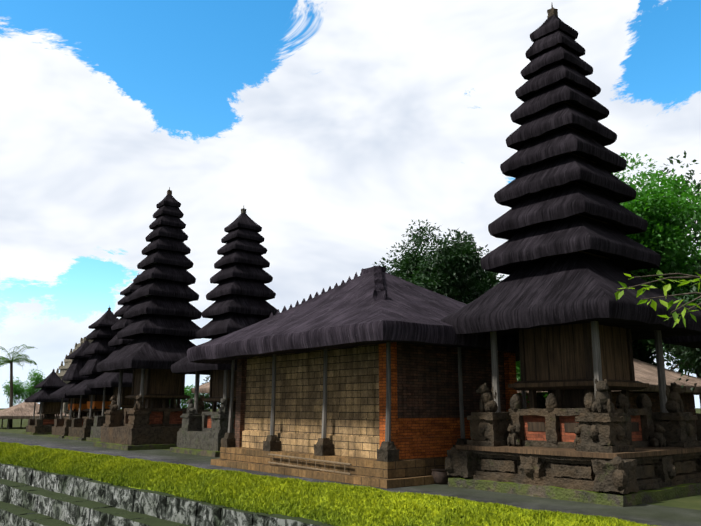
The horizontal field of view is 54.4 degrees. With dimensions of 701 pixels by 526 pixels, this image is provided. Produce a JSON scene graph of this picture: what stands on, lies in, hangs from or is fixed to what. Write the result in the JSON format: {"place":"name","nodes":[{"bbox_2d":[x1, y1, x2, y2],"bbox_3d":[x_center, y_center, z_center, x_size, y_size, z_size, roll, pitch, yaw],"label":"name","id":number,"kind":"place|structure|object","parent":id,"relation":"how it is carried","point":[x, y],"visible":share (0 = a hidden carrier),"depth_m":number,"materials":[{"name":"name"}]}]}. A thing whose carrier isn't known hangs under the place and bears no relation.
{"place":"outdoors","nodes":[
{"label":"outdoors","id":0,"kind":"place"},
{"bbox_2d":[0,432,700,525],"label":"path","id":1,"kind":"structure","parent":0,"point":[654,515],"depth_m":15.41,"materials":[{"name":"grey concrete"}]},
{"bbox_2d":[0,408,700,509],"bbox_3d":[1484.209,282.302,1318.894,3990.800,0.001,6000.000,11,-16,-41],"label":"ground","id":2,"kind":"structure","parent":0,"point":[691,502],"depth_m":15.09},
{"bbox_2d":[0,344,37,426],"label":"palm","id":3,"kind":"object","parent":2,"relation":"on","point":[14,360],"visible":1,"depth_m":69.53,"materials":[{"name":"green plant"}]},
{"bbox_2d":[3,369,44,404],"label":"tree","id":4,"kind":"object","parent":2,"relation":"on","point":[22,392],"visible":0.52,"depth_m":90.55,"materials":[{"name":"green plant"}]},
{"bbox_2d":[0,402,71,428],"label":"bale","id":5,"kind":"object","parent":2,"relation":"on","point":[23,410],"visible":0.35,"depth_m":64.66,"materials":[{"name":"wood"}]},
{"bbox_2d":[23,369,68,434],"bbox_3d":[-22.859,10.498,51.992,3.114,4.984,3.113,10,-15,-38],"label":"pagoda","id":6,"kind":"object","parent":2,"relation":"on","point":[49,384],"visible":0.73,"depth_m":51.24,"materials":[{"name":"stone"}]},
{"bbox_2d":[48,339,94,437],"bbox_3d":[-18.329,8.429,46.709,3.410,6.843,3.414,10,-15,-38],"label":"pagoda","id":7,"kind":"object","parent":2,"relation":"on","point":[74,378],"visible":0.31,"depth_m":45.90,"materials":[{"name":"plant"}]},
{"bbox_2d":[56,337,94,416],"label":"candi","id":8,"kind":"structure","parent":2,"relation":"on","point":[65,367],"depth_m":87.44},
{"bbox_2d":[64,305,118,440],"bbox_3d":[-15.813,6.950,43.846,3.618,8.552,3.624,10,-15,-38],"label":"pagoda","id":9,"kind":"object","parent":2,"relation":"on","point":[98,349],"visible":0.38,"depth_m":43.04,"materials":[{"name":"plant"}]},
{"bbox_2d":[86,275,144,441],"bbox_3d":[-13.283,5.609,41.748,4.113,10.298,4.116,10,-15,-38],"label":"pagoda","id":10,"kind":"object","parent":2,"relation":"on","point":[105,380],"visible":0.12,"depth_m":40.82,"materials":[{"name":"plant"}]},
{"bbox_2d":[93,187,207,450],"bbox_3d":[-9.874,2.569,35.813,5.021,13.790,5.005,10,-15,-38],"label":"pagoda","id":11,"kind":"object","parent":2,"relation":"on","point":[161,329],"visible":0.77,"depth_m":34.56,"materials":[{"name":"plant"}]},
{"bbox_2d":[169,384,205,407],"bbox_3d":[-16.555,12.712,62.253,6.620,5.524,4.599,-2,-12,8],"label":"tree","id":12,"kind":"object","parent":2,"relation":"on","point":[187,391],"visible":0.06,"depth_m":61.93,"materials":[{"name":"green plant"}]},
{"bbox_2d":[183,376,219,411],"bbox_3d":[-11.155,11.470,58.106,5.417,6.258,6.575,10,-15,-38],"label":"tree","id":13,"kind":"object","parent":2,"relation":"on","point":[208,406],"visible":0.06,"depth_m":58.06,"materials":[{"name":"green plant"}]},
{"bbox_2d":[191,382,216,411],"bbox_3d":[-4.296,8.249,42.175,9.014,5.323,7.017,10,-15,-38],"label":"bale","id":14,"kind":"object","parent":2,"relation":"on","point":[204,388],"visible":0.06,"depth_m":41.06,"materials":[{"name":"brown wood"}]},
{"bbox_2d":[170,206,276,456],"bbox_3d":[-5.062,2.799,31.135,4.616,11.379,4.627,10,-15,-38],"label":"pagoda","id":15,"kind":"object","parent":2,"relation":"on","point":[241,293],"visible":0.65,"depth_m":30.43,"materials":[{"name":"plant"}]},
{"bbox_2d":[0,441,656,525],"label":"bank grass","id":16,"kind":"structure","parent":2,"relation":"on","point":[335,504],"depth_m":15.06,"materials":[{"name":"green plant"}]},
{"bbox_2d":[187,265,525,488],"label":"pavilion","id":17,"kind":"structure","parent":2,"relation":"on","point":[377,376],"depth_m":19.45,"materials":[{"name":"beige brick"}]},
{"bbox_2d":[268,453,458,483],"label":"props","id":18,"kind":"object","parent":2,"relation":"on","point":[440,476],"visible":0.35,"depth_m":18.21,"materials":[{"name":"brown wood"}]},
{"bbox_2d":[375,219,503,303],"bbox_3d":[7.396,4.327,53.811,12.194,18.387,13.086,-3,-12,13],"label":"tree","id":19,"kind":"object","parent":2,"relation":"on","point":[455,271],"visible":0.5,"depth_m":51.59,"materials":[{"name":"green plant"}]},
{"bbox_2d":[516,361,547,407],"bbox_3d":[9.435,6.046,31.518,5.343,5.777,5.950,10,-15,-38],"label":"tree","id":20,"kind":"object","parent":2,"relation":"on","point":[518,374],"visible":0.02,"depth_m":31.73,"materials":[{"name":"green plant"}]},
{"bbox_2d":[441,4,700,506],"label":"pagoda","id":21,"kind":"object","parent":2,"relation":"on","point":[567,255],"visible":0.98,"depth_m":16.70,"materials":[{"name":"plant"}]},
{"bbox_2d":[517,358,700,439],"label":"bale","id":22,"kind":"object","parent":2,"relation":"on","point":[644,372],"visible":0.12,"depth_m":32.67,"materials":[{"name":"brown wood"}]},
{"bbox_2d":[611,341,653,391],"bbox_3d":[15.688,6.122,43.813,7.268,10.698,8.936,10,-15,-38],"label":"tree","id":23,"kind":"object","parent":2,"relation":"on","point":[636,353],"depth_m":39.92,"materials":[{"name":"green plant"}]},
{"bbox_2d":[632,340,664,365],"bbox_3d":[14.355,4.292,44.194,9.986,14.419,14.238,10,-15,-38],"label":"tree","id":24,"kind":"object","parent":2,"relation":"on","point":[639,354],"visible":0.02,"depth_m":40.10,"materials":[{"name":"green plant"}]},
{"bbox_2d":[611,152,700,391],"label":"tree","id":25,"kind":"object","parent":2,"relation":"on","point":[655,205],"visible":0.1,"depth_m":35.93,"materials":[{"name":"green plant"}]},
{"bbox_2d":[646,286,700,390],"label":"tree","id":26,"kind":"object","parent":2,"relation":"on","point":[693,357],"visible":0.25,"depth_m":28.40,"materials":[{"name":"green plant"}]},
{"bbox_2d":[653,284,700,373],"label":"tree","id":27,"kind":"object","parent":2,"relation":"on","point":[674,367],"depth_m":57.73,"materials":[{"name":"green plant"}]},
{"bbox_2d":[660,151,700,355],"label":"tree","id":28,"kind":"object","parent":2,"relation":"on","point":[698,238],"visible":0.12,"depth_m":47.66,"materials":[{"name":"green plant"}]},
{"bbox_2d":[662,242,700,440],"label":"building","id":29,"kind":"structure","parent":2,"relation":"on","point":[693,341],"depth_m":19.65,"materials":[{"name":"stone"}]},
{"bbox_2d":[663,352,700,374],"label":"tree","id":30,"kind":"object","parent":2,"relation":"on","point":[675,358],"visible":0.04,"depth_m":59.40,"materials":[{"name":"green plant"}]},
{"bbox_2d":[664,233,700,407],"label":"tree","id":31,"kind":"object","parent":2,"relation":"on","point":[697,375],"visible":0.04,"depth_m":58.34,"materials":[{"name":"green plant"}]},
{"bbox_2d":[670,229,694,345],"bbox_3d":[18.127,4.787,48.732,12.752,15.400,13.478,3,-12,-14],"label":"tree","id":32,"kind":"object","parent":2,"relation":"on","point":[687,271],"depth_m":47.54,"materials":[{"name":"green plant"}]},
{"bbox_2d":[0,0,700,407],"label":"sky","id":33,"kind":"structure","parent":0,"point":[337,126],"materials":[{"name":"white"}]},
{"bbox_2d":[614,270,700,327],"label":"branch","id":34,"kind":"object","parent":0,"point":[619,294],"visible":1,"depth_m":6.01,"materials":[{"name":"green plant"}]},
{"label":"water","id":35,"kind":"structure","parent":0,"visible":0},
{"bbox_2d":[0,463,336,525],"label":"moat wall","id":36,"kind":"structure","parent":35,"relation":"in","point":[31,497],"depth_m":19.79,"materials":[{"name":"grey stone"}]}
]}

